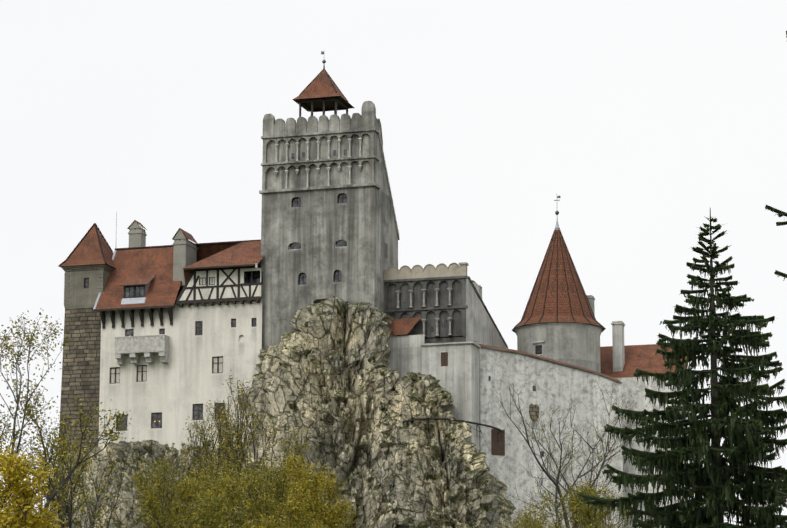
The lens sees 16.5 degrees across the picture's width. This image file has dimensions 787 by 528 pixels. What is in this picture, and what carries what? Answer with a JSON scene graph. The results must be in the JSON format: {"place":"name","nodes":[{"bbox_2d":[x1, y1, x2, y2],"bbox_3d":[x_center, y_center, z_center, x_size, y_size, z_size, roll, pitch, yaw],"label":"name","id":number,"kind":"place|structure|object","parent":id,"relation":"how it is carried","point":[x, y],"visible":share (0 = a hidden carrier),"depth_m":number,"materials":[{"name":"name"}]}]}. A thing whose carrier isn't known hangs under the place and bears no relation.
{"place":"outdoors","nodes":[
{"label":"outdoors","id":0,"kind":"place"},
{"bbox_2d":[0,0,786,526],"label":"sky","id":1,"kind":"structure","parent":0,"point":[645,118],"materials":[{"name":"white"}]},
{"bbox_3d":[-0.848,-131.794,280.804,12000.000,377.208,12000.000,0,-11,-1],"label":"terrain ground","id":2,"kind":"structure","parent":0,"visible":0},
{"bbox_2d":[0,439,78,527],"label":"bush","id":3,"kind":"object","parent":2,"relation":"on","point":[23,493],"visible":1,"depth_m":94.83,"materials":[{"name":"yellow plant"}]},
{"bbox_2d":[0,308,132,514],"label":"tree","id":4,"kind":"object","parent":2,"relation":"on","point":[29,407],"visible":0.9,"depth_m":120.92,"materials":[{"name":"green plant"}]},
{"bbox_2d":[7,410,130,527],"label":"tree","id":5,"kind":"object","parent":2,"relation":"on","point":[65,499],"visible":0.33,"depth_m":135.28,"materials":[{"name":"green plant"}]},
{"bbox_2d":[55,438,147,527],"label":"shrub","id":6,"kind":"object","parent":2,"relation":"on","point":[102,489],"visible":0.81,"depth_m":150.46,"materials":[{"name":"green plant"}]},
{"bbox_2d":[47,440,245,527],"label":"rock base","id":7,"kind":"object","parent":2,"relation":"on","point":[138,449],"visible":0.31,"depth_m":270.19,"materials":[{"name":"grey stone"}]},
{"bbox_2d":[58,223,115,457],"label":"corner tower","id":8,"kind":"structure","parent":7,"relation":"on","point":[87,266],"depth_m":276.58,"materials":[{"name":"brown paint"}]},
{"bbox_2d":[93,213,263,464],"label":"wing","id":9,"kind":"structure","parent":7,"relation":"on","point":[181,327],"depth_m":272.78,"materials":[{"name":"white paint"}]},
{"bbox_2d":[127,453,210,527],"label":"bush","id":10,"kind":"object","parent":2,"relation":"on","point":[166,474],"visible":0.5,"depth_m":168.80,"materials":[{"name":"green plant"}]},
{"bbox_2d":[130,463,258,527],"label":"bush","id":11,"kind":"object","parent":2,"relation":"on","point":[183,491],"visible":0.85,"depth_m":149.27,"materials":[{"name":"green plant"}]},
{"bbox_2d":[177,490,253,527],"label":"bush","id":12,"kind":"object","parent":2,"relation":"on","point":[208,517],"visible":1,"depth_m":139.41,"materials":[{"name":"green plant"}]},
{"bbox_2d":[180,370,295,526],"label":"shrub","id":13,"kind":"object","parent":2,"relation":"on","point":[227,431],"visible":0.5,"depth_m":175.48,"materials":[{"name":"green plant"}]},
{"bbox_2d":[196,467,285,527],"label":"bush","id":14,"kind":"object","parent":2,"relation":"on","point":[260,504],"visible":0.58,"depth_m":160.12,"materials":[{"name":"green plant"}]},
{"bbox_2d":[197,427,316,527],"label":"bush","id":15,"kind":"object","parent":2,"relation":"on","point":[212,474],"visible":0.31,"depth_m":167.49,"materials":[{"name":"green plant"}]},
{"bbox_2d":[237,480,328,527],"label":"bush","id":16,"kind":"object","parent":2,"relation":"on","point":[295,508],"visible":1,"depth_m":137.52,"materials":[{"name":"green plant"}]},
{"bbox_2d":[241,458,327,527],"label":"bush","id":17,"kind":"object","parent":2,"relation":"on","point":[279,488],"visible":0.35,"depth_m":164.78,"materials":[{"name":"green plant"}]},
{"bbox_2d":[287,498,338,527],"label":"bush","id":18,"kind":"object","parent":2,"relation":"on","point":[312,526],"visible":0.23,"depth_m":150.79,"materials":[{"name":"green plant"}]},
{"bbox_2d":[279,449,358,527],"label":"bush","id":19,"kind":"object","parent":2,"relation":"on","point":[314,486],"visible":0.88,"depth_m":148.86,"materials":[{"name":"green plant"}]},
{"bbox_2d":[235,297,408,527],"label":"crag rock","id":20,"kind":"object","parent":2,"relation":"on","point":[341,370],"visible":0.67,"depth_m":264.21,"materials":[{"name":"grey stone"}]},
{"bbox_2d":[80,295,490,527],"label":"rock grass tufts","id":21,"kind":"object","parent":20,"relation":"on","point":[340,311],"visible":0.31,"depth_m":262.45,"materials":[{"name":"green plant"}]},
{"bbox_2d":[259,51,399,348],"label":"tower","id":22,"kind":"structure","parent":20,"relation":"on","point":[329,227],"depth_m":272.04,"materials":[{"name":"grey paint"}]},
{"bbox_2d":[383,372,515,527],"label":"crag rock","id":23,"kind":"object","parent":2,"relation":"on","point":[456,508],"visible":0.88,"depth_m":258.45,"materials":[{"name":"grey stone"}]},
{"bbox_2d":[402,418,503,438],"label":"railing","id":24,"kind":"object","parent":23,"relation":"on","point":[448,419],"visible":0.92,"depth_m":260.94,"materials":[{"name":"black metal"}]},
{"bbox_2d":[384,262,623,527],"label":"wing","id":25,"kind":"structure","parent":23,"relation":"on","point":[444,328],"depth_m":269.83,"materials":[{"name":"grey paint"}]},
{"bbox_2d":[498,508,568,527],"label":"bush","id":26,"kind":"object","parent":2,"relation":"on","point":[525,523],"visible":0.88,"depth_m":198.56,"materials":[{"name":"green plant"}]},
{"bbox_2d":[494,378,645,527],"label":"tree","id":27,"kind":"object","parent":2,"relation":"on","point":[558,474],"visible":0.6,"depth_m":217.66,"materials":[{"name":"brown plant"}]},
{"bbox_2d":[518,480,640,527],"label":"bush","id":28,"kind":"object","parent":2,"relation":"on","point":[586,516],"visible":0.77,"depth_m":189.15,"materials":[{"name":"green plant"}]},
{"bbox_2d":[581,523,603,527],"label":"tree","id":29,"kind":"object","parent":2,"relation":"on","point":[591,526],"visible":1,"depth_m":171.18,"materials":[{"name":"green plant"}]},
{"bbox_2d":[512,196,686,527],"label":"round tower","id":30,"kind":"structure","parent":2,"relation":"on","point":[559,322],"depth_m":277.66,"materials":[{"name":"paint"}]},
{"bbox_2d":[577,209,786,527],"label":"spruce tree","id":31,"kind":"object","parent":2,"relation":"on","point":[714,482],"visible":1,"depth_m":94.46,"materials":[{"name":"green plant"}]},
{"bbox_2d":[765,31,786,501],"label":"spruce tree","id":32,"kind":"object","parent":2,"relation":"on","point":[783,495],"visible":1,"depth_m":72.74,"materials":[{"name":"green plant"}]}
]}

